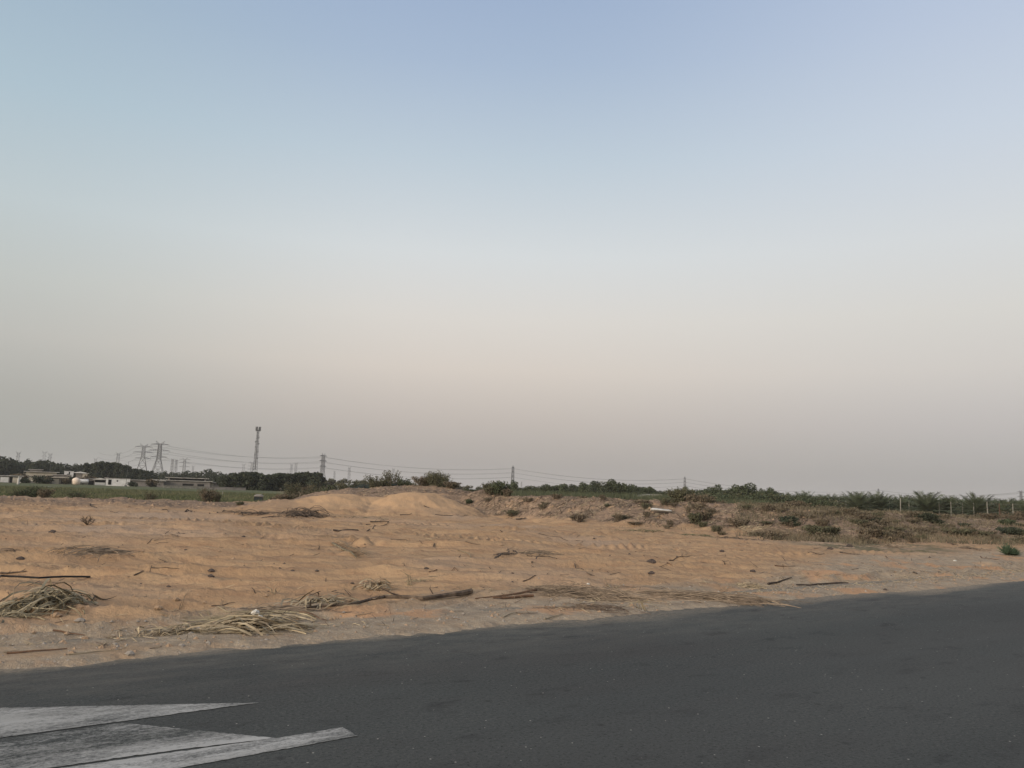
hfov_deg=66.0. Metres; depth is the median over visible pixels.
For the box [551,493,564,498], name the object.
dry tuft
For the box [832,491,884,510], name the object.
date palm
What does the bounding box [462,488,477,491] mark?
desert shrub
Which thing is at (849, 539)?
scrub grass
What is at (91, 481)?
shed
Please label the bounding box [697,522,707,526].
desert shrub
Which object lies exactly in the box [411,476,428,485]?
desert shrub
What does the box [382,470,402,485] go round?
desert shrub
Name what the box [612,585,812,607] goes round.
brush heap
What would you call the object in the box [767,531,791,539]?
dry tuft
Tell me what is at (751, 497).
tall shrub
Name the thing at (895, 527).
dry tuft
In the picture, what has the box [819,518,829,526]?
dry tuft
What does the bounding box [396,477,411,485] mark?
desert shrub
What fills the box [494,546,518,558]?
branch
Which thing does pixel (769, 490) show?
leafy tree
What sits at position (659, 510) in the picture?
white sack
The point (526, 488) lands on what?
leafy tree
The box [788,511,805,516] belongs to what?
dry tuft
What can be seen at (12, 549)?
brush heap
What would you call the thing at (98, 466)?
casuarina tree
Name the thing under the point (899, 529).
desert shrub
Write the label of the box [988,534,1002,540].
dry tuft
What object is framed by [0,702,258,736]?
road marking
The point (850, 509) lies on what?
dry tuft
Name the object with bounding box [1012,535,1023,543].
dry tuft
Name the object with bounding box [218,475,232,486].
hedgerow tree
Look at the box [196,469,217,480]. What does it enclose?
broad tree
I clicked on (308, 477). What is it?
hedgerow tree
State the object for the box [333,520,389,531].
stick
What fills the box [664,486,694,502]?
desert shrub
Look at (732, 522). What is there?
desert shrub
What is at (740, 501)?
tall grass
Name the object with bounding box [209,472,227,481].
broad tree
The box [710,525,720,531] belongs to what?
dry tuft
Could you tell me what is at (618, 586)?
stick
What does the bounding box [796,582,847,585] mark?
stick
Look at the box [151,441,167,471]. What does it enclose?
pylon
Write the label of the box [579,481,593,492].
leafy tree
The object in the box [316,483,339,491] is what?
desert shrub
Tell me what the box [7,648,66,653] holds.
stick
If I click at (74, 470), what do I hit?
broad tree
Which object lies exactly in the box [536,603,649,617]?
brush heap
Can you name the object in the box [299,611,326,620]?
stick
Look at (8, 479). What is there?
shed
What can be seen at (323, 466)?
pylon
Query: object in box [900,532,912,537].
dry tuft
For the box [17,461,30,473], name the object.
broad tree
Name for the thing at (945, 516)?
desert shrub
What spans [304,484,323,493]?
desert shrub
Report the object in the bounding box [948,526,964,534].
dry tuft
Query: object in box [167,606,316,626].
straw heap
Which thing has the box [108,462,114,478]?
casuarina tree
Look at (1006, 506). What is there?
date palm
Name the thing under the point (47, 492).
desert shrub
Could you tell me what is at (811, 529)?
desert shrub
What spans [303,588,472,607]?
branch
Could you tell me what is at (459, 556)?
sand twigs
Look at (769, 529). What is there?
brush heap
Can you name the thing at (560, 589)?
brush heap
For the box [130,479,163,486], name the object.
barn
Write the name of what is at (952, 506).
date palm
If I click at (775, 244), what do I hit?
sky
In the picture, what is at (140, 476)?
casuarina tree
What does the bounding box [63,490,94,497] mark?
desert shrub
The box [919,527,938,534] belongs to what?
dry tuft
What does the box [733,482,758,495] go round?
leafy tree
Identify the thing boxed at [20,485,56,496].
desert shrub
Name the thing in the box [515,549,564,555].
brush heap
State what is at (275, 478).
hedgerow tree
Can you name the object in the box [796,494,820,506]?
tall shrub
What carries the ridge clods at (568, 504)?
on the ground at (203, 539)
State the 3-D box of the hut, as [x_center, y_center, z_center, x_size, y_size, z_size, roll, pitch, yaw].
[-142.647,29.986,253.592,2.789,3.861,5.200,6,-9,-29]
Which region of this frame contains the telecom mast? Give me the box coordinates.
[253,426,260,471]
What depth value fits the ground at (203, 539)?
21.03 m
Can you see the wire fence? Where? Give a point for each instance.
(962, 507)
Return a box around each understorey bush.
[822,499,843,509]
[870,499,897,510]
[992,502,1022,515]
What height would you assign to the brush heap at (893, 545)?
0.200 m
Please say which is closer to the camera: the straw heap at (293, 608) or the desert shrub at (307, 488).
the straw heap at (293, 608)
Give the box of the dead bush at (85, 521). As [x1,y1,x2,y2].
[81,515,96,524]
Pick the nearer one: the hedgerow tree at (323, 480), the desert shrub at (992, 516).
the desert shrub at (992, 516)
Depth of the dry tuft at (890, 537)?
39.95 m
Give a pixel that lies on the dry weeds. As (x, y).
(800, 523)
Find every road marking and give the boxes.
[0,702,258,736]
[0,723,269,767]
[64,727,357,767]
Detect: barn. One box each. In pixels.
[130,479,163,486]
[152,479,212,486]
[165,477,206,480]
[210,482,218,486]
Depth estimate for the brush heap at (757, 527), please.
42.19 m
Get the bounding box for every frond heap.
[0,598,46,620]
[1,578,102,622]
[178,611,328,635]
[274,590,368,609]
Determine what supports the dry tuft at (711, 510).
on the ground at (203, 539)
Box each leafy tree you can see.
[510,480,519,490]
[519,486,540,492]
[541,484,555,492]
[558,483,569,493]
[566,484,577,494]
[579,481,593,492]
[586,481,613,495]
[600,479,629,494]
[621,484,635,493]
[628,484,645,490]
[631,487,644,495]
[641,486,655,493]
[703,484,722,495]
[718,490,732,494]
[726,484,736,493]
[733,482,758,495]
[764,487,776,494]
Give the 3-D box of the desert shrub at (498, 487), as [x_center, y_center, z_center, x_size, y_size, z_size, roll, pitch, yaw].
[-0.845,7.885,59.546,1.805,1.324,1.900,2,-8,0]
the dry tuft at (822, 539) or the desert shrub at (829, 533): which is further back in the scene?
the desert shrub at (829, 533)
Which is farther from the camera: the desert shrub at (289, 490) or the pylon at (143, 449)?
the pylon at (143, 449)
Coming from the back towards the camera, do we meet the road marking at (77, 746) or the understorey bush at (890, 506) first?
the understorey bush at (890, 506)
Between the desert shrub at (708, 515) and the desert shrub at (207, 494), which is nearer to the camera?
the desert shrub at (708, 515)
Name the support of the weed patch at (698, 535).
on the ground at (203, 539)
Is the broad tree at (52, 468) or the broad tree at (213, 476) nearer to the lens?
the broad tree at (52, 468)
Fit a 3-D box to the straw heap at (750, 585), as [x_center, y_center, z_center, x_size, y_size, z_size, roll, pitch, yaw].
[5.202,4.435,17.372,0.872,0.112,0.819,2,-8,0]
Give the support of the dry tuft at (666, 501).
on the ground at (203, 539)
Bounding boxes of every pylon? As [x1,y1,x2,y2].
[133,444,152,470]
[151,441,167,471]
[179,459,189,471]
[319,453,325,477]
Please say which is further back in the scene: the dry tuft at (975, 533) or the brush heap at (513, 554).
the dry tuft at (975, 533)
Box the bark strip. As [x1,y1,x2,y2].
[493,594,533,598]
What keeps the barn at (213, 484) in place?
on the ground at (203, 539)
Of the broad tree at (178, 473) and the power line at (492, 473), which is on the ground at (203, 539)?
the broad tree at (178, 473)
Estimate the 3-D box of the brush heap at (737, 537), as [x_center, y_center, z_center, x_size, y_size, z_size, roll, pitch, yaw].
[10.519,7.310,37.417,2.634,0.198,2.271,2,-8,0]
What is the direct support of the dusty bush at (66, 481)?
on the ground at (203, 539)
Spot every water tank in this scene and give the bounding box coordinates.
[71,477,80,484]
[80,479,88,484]
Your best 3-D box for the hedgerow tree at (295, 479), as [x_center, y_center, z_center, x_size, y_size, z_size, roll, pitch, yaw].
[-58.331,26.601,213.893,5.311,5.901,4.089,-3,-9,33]
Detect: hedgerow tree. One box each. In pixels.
[214,475,221,485]
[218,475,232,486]
[230,473,246,487]
[242,472,258,489]
[256,474,272,490]
[267,473,282,490]
[279,473,292,490]
[292,472,303,490]
[297,471,312,490]
[303,472,321,489]
[306,473,322,488]
[312,471,326,490]
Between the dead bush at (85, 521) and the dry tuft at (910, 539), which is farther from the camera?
the dry tuft at (910, 539)
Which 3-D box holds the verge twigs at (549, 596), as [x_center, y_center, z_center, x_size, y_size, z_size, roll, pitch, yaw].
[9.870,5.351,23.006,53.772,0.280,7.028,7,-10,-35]
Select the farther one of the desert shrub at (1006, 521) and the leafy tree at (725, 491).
the leafy tree at (725, 491)
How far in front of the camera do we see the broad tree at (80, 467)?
361.60 m
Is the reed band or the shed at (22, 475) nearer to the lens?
the reed band
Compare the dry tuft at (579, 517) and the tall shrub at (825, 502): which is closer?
the dry tuft at (579, 517)
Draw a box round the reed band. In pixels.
[510,489,671,499]
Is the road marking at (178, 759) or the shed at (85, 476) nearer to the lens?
the road marking at (178, 759)
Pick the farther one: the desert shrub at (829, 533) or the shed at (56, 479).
the shed at (56, 479)
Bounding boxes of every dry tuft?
[502,509,518,516]
[521,497,531,501]
[537,503,547,509]
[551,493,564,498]
[570,514,587,521]
[615,513,622,521]
[626,521,644,524]
[639,502,654,508]
[642,511,650,517]
[658,498,673,504]
[666,520,674,526]
[683,505,691,512]
[686,501,706,510]
[704,508,718,512]
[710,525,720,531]
[736,518,750,525]
[740,504,753,509]
[745,531,766,536]
[756,521,774,524]
[758,503,778,510]
[760,503,770,510]
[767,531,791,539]
[775,502,791,507]
[781,519,803,527]
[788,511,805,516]
[809,510,826,514]
[812,518,830,525]
[817,537,831,541]
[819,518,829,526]
[824,509,836,515]
[839,506,857,512]
[849,512,875,520]
[855,534,869,541]
[857,520,875,528]
[875,518,891,524]
[879,533,899,541]
[883,525,907,527]
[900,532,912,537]
[904,537,916,542]
[905,510,925,518]
[915,534,927,541]
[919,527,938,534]
[935,523,949,527]
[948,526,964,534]
[963,525,977,529]
[970,531,978,537]
[979,529,999,535]
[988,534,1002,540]
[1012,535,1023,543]
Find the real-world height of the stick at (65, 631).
0.072 m
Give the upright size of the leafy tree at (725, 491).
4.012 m
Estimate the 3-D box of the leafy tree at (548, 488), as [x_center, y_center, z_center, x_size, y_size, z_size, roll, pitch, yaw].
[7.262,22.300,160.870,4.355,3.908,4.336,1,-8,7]
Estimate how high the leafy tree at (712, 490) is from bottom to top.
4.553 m
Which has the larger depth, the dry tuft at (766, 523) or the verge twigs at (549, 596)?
the dry tuft at (766, 523)
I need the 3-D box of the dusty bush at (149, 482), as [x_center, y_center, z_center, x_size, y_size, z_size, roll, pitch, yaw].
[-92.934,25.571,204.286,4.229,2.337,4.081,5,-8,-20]
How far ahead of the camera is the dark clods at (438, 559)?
21.80 m
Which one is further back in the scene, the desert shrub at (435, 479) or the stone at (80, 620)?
the desert shrub at (435, 479)
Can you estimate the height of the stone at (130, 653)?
0.046 m
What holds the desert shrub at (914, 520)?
on the ground at (203, 539)
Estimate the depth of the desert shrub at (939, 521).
49.41 m
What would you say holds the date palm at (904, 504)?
on the ground at (203, 539)
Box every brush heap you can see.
[1,548,27,555]
[35,546,82,553]
[61,545,135,560]
[218,509,286,515]
[262,505,335,518]
[492,552,533,556]
[512,580,629,600]
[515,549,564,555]
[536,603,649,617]
[548,589,675,605]
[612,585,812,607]
[667,592,771,606]
[705,536,765,540]
[727,526,791,531]
[752,527,794,532]
[838,532,881,542]
[863,544,914,548]
[944,546,991,550]
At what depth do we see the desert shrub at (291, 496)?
64.42 m
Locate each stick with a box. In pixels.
[0,569,25,573]
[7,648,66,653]
[53,629,83,634]
[68,649,121,654]
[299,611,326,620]
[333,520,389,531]
[604,582,640,591]
[767,577,791,584]
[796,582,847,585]
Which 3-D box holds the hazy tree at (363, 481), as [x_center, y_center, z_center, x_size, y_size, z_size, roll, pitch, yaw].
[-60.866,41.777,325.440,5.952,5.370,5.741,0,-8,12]
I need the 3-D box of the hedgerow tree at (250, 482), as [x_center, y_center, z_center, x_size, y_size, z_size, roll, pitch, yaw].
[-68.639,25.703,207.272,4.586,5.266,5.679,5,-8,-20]
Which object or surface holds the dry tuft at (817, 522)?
on the ground at (203, 539)
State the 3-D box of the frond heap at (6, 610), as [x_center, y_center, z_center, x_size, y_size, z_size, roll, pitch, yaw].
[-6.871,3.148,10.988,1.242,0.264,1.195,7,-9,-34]
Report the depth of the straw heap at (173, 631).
9.72 m
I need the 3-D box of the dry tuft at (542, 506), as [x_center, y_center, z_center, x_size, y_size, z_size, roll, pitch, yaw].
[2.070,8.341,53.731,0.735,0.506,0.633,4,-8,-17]
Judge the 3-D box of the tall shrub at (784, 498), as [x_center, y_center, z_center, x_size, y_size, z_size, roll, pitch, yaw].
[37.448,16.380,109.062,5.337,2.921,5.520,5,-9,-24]
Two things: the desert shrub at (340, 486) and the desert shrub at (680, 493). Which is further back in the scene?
the desert shrub at (340, 486)
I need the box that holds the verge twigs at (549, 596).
[9,556,1016,648]
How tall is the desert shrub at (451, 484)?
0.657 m
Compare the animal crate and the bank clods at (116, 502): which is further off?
the animal crate
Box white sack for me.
[650,508,670,511]
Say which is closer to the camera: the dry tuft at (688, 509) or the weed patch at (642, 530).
the weed patch at (642, 530)
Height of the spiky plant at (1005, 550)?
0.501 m
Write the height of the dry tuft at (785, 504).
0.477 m
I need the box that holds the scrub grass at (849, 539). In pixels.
[732,500,1023,545]
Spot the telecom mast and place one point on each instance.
(258, 443)
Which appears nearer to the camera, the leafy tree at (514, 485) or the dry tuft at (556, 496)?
the dry tuft at (556, 496)
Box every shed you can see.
[0,475,23,482]
[8,473,28,478]
[46,477,68,483]
[51,474,70,477]
[74,472,84,477]
[81,475,97,478]
[85,478,95,484]
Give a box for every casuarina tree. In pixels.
[83,463,89,472]
[89,463,99,475]
[93,461,104,477]
[100,462,110,478]
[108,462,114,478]
[113,463,121,477]
[119,465,127,477]
[125,465,130,477]
[129,468,136,479]
[137,469,143,479]
[144,471,150,479]
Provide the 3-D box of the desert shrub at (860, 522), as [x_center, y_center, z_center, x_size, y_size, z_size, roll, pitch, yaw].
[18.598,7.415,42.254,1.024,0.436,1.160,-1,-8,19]
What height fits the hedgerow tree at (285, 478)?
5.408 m
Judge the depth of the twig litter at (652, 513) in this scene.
50.71 m
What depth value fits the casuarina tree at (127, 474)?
329.82 m
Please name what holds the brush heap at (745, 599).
on the brush heap at (680, 596)
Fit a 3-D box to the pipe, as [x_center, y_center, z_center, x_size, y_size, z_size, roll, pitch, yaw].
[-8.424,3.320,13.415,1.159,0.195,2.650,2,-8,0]
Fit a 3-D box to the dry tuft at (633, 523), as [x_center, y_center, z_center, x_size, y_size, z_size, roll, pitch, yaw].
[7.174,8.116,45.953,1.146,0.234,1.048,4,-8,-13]
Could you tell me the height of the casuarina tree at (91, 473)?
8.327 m
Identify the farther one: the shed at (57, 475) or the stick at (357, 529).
the shed at (57, 475)
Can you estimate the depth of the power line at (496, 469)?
1050.22 m
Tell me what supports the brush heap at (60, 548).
on the ground at (203, 539)
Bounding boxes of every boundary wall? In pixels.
[163,485,205,488]
[206,487,245,489]
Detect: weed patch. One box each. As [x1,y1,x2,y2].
[616,529,663,532]
[678,533,714,537]
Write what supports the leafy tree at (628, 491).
on the ground at (203, 539)
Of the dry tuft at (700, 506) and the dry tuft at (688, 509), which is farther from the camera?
the dry tuft at (700, 506)
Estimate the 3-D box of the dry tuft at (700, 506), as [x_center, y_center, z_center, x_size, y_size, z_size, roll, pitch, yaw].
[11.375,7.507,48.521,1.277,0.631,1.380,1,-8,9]
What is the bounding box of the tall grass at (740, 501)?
[713,497,769,504]
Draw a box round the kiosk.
[93,478,105,484]
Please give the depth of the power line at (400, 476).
958.18 m
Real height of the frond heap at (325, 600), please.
0.329 m
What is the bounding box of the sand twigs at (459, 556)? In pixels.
[0,508,1011,601]
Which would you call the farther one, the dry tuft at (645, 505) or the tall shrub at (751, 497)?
the tall shrub at (751, 497)
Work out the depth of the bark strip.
13.87 m
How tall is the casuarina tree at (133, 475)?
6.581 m
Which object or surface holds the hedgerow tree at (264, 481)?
on the ground at (203, 539)
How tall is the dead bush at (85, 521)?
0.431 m
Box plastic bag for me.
[251,609,259,614]
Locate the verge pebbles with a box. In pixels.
[1,562,1012,662]
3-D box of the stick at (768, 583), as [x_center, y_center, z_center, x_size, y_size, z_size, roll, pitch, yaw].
[6.335,4.637,18.571,0.210,0.139,0.976,-6,-11,44]
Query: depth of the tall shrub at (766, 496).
108.27 m
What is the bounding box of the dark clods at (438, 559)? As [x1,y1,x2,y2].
[5,511,966,586]
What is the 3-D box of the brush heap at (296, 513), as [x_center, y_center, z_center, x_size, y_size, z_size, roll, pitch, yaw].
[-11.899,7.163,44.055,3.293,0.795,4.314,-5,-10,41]
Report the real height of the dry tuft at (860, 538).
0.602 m
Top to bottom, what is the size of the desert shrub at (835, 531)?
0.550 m
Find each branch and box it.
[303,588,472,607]
[475,588,536,598]
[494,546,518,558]
[528,553,556,562]
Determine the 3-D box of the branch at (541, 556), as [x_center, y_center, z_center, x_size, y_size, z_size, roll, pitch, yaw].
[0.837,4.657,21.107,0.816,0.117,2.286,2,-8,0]
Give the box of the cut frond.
[332,541,375,557]
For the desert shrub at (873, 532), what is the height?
0.558 m
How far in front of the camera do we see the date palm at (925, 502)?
92.36 m
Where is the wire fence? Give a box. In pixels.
[837,501,1015,515]
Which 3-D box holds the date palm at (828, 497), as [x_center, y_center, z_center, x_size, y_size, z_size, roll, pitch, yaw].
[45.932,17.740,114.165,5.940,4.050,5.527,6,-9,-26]
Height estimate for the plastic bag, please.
0.072 m
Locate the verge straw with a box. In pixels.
[0,550,1023,652]
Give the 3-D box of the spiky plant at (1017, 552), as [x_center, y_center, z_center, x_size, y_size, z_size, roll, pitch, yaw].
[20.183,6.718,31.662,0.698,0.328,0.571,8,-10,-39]
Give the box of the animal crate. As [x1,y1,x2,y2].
[254,494,263,500]
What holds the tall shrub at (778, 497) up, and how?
on the ground at (203, 539)
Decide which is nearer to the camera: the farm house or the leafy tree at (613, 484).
the leafy tree at (613, 484)
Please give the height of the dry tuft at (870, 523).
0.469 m
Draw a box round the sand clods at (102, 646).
[0,563,1021,662]
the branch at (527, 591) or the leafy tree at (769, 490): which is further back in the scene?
the leafy tree at (769, 490)
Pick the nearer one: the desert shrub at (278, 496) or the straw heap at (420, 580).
the straw heap at (420, 580)
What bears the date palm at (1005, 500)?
on the ground at (203, 539)
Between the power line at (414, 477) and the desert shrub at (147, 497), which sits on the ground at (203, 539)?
the desert shrub at (147, 497)
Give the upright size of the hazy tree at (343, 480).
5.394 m
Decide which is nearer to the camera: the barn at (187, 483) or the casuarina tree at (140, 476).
the barn at (187, 483)
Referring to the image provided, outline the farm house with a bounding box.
[24,471,59,478]
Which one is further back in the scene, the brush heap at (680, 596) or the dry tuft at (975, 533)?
the dry tuft at (975, 533)
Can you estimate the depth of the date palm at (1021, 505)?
86.35 m
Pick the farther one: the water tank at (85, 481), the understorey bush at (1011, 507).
the water tank at (85, 481)
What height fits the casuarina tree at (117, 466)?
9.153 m
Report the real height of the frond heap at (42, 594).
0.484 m
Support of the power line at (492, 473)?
hanging from the pylon at (143, 449)
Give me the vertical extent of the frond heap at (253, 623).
0.248 m
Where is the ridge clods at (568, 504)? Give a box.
[325,485,818,520]
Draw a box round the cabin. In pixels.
[105,478,129,485]
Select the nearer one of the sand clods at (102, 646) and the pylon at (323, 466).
the sand clods at (102, 646)
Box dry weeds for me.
[478,490,1022,543]
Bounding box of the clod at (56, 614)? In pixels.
[50,612,61,616]
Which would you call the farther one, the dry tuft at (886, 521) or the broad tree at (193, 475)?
the broad tree at (193, 475)
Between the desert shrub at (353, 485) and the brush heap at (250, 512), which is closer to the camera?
the brush heap at (250, 512)
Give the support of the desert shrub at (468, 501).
on the ground at (203, 539)
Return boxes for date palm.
[789,490,816,500]
[818,494,841,501]
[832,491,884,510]
[832,495,848,501]
[862,491,899,511]
[889,493,916,512]
[898,491,957,513]
[933,494,966,515]
[949,492,1004,517]
[955,501,968,516]
[992,501,1018,515]
[998,498,1017,503]
[1010,501,1023,514]
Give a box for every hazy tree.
[328,478,337,489]
[334,478,349,485]
[358,479,369,484]
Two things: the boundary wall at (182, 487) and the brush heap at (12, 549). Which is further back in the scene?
the boundary wall at (182, 487)
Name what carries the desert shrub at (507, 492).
on the ground at (203, 539)
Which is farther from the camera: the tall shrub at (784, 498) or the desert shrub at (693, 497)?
the tall shrub at (784, 498)
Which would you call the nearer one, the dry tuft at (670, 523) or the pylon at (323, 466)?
the dry tuft at (670, 523)
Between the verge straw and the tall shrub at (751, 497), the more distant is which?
the tall shrub at (751, 497)
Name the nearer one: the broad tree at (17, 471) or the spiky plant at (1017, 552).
the spiky plant at (1017, 552)
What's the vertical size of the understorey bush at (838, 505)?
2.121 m
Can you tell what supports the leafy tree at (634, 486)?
on the ground at (203, 539)
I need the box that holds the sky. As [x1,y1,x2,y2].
[0,0,1023,500]
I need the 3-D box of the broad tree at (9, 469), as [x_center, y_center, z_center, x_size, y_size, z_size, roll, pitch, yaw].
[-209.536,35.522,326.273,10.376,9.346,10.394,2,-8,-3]
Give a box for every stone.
[73,618,85,622]
[124,650,134,655]
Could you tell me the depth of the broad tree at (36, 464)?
322.84 m
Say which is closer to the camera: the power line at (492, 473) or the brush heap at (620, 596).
the brush heap at (620, 596)
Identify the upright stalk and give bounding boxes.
[400,570,411,585]
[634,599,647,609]
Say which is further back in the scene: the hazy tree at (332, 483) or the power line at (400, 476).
the power line at (400, 476)
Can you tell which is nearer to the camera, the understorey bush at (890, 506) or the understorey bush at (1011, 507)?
the understorey bush at (1011, 507)
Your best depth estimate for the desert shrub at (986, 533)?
45.59 m
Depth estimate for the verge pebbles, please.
12.42 m
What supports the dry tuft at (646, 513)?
on the ground at (203, 539)
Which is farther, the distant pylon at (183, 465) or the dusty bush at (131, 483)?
the distant pylon at (183, 465)
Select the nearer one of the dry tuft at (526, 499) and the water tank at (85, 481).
the dry tuft at (526, 499)
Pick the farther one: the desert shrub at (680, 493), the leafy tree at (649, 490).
the leafy tree at (649, 490)
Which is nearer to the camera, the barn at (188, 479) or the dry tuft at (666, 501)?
the dry tuft at (666, 501)
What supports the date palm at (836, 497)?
on the ground at (203, 539)
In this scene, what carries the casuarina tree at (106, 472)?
on the ground at (203, 539)
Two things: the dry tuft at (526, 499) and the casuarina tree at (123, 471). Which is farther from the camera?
the casuarina tree at (123, 471)
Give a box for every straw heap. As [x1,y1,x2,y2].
[108,623,249,638]
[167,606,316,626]
[239,602,348,614]
[352,578,398,595]
[392,575,440,584]
[736,582,767,588]
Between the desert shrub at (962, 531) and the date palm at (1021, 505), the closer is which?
the desert shrub at (962, 531)
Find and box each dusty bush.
[20,478,30,482]
[31,475,54,483]
[59,478,70,483]
[127,481,135,485]
[145,478,161,486]
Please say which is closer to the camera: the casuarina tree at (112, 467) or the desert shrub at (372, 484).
the desert shrub at (372, 484)
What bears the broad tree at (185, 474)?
on the ground at (203, 539)
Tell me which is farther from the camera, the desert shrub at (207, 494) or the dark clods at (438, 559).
the desert shrub at (207, 494)
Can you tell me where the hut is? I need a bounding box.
[64,471,73,476]
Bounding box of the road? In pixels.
[0,573,1023,767]
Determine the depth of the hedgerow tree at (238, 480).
206.77 m
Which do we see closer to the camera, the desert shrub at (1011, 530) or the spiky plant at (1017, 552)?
the spiky plant at (1017, 552)
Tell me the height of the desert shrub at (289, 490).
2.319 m
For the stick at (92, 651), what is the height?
0.015 m
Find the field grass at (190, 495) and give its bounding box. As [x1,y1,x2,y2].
[0,485,282,501]
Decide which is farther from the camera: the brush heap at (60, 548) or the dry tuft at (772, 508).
the dry tuft at (772, 508)
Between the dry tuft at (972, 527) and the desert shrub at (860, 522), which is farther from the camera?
the dry tuft at (972, 527)
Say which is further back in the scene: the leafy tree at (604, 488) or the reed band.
the leafy tree at (604, 488)
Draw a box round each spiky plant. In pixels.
[997,543,1018,554]
[1011,547,1022,554]
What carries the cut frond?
on the ground at (203, 539)
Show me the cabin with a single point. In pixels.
(116, 482)
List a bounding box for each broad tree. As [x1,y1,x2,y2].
[0,459,23,474]
[0,460,7,474]
[6,457,23,473]
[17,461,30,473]
[26,460,44,471]
[41,461,65,474]
[55,463,72,474]
[66,465,80,477]
[74,464,83,471]
[158,470,170,479]
[172,472,182,477]
[179,470,189,477]
[188,471,202,477]
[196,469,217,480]
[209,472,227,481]
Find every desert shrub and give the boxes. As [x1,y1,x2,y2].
[6,487,29,495]
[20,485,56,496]
[36,487,55,497]
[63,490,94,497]
[143,491,158,499]
[196,487,219,501]
[214,494,221,501]
[270,494,287,499]
[281,493,299,499]
[283,481,308,496]
[301,484,314,495]
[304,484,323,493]
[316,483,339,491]
[330,482,348,489]
[341,480,363,487]
[363,474,385,487]
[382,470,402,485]
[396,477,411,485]
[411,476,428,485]
[423,470,451,487]
[444,481,460,488]
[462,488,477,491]
[465,499,472,503]
[480,481,495,494]
[490,480,511,495]
[501,487,513,496]
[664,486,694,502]
[679,492,716,501]
[686,512,702,524]
[695,511,713,519]
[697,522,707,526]
[701,498,715,502]
[727,518,749,526]
[778,515,799,523]
[800,524,835,535]
[815,531,834,535]
[829,526,841,534]
[848,518,867,525]
[851,527,893,537]
[877,526,906,531]
[905,518,918,522]
[907,512,940,521]
[931,519,945,523]
[936,527,980,535]
[937,514,952,518]
[977,513,1001,519]
[979,531,993,536]
[995,526,1023,534]
[997,518,1017,525]
[998,510,1023,519]
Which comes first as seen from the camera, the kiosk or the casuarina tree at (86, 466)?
the kiosk
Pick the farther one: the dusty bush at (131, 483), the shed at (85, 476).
the shed at (85, 476)
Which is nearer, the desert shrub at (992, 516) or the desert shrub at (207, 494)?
the desert shrub at (992, 516)
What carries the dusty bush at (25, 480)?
on the ground at (203, 539)
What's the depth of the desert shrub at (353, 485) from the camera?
72.04 m
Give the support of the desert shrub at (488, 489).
on the ground at (203, 539)
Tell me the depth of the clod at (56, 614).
10.83 m
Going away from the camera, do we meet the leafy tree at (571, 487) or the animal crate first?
the animal crate
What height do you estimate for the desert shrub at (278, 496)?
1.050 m
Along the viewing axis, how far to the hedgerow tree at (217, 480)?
211.50 m
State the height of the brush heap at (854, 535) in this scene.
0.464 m
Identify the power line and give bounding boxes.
[104,451,1007,496]
[115,452,1019,496]
[119,446,1018,495]
[132,458,1012,499]
[135,459,1010,499]
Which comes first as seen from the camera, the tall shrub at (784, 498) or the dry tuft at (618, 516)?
the dry tuft at (618, 516)
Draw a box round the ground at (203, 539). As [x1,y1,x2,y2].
[0,482,1023,668]
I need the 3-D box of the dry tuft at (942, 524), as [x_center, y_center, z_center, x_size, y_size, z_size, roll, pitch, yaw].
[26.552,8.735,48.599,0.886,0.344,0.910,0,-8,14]
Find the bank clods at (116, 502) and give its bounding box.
[0,495,279,509]
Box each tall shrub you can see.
[724,492,745,500]
[733,492,773,501]
[743,493,772,502]
[762,494,784,501]
[767,493,791,502]
[767,493,794,502]
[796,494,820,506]
[809,497,837,508]
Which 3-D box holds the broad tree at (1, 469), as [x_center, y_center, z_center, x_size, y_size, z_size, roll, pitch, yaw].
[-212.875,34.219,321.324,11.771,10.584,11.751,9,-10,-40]
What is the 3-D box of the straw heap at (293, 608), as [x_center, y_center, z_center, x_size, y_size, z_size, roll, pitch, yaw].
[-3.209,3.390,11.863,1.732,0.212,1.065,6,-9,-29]
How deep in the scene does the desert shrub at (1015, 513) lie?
59.85 m
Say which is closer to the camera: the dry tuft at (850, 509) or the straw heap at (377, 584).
the straw heap at (377, 584)
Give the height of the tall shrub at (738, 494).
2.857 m
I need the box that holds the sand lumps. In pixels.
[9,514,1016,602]
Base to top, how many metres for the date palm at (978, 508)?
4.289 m
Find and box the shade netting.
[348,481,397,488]
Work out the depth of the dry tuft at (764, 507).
45.29 m
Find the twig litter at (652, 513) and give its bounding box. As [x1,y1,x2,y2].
[348,484,1023,533]
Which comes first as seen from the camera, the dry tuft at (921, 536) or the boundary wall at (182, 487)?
the dry tuft at (921, 536)
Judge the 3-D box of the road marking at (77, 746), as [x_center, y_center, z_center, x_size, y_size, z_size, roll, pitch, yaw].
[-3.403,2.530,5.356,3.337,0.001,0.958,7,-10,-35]
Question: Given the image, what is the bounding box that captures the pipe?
[0,575,90,578]
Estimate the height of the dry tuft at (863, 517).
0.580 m

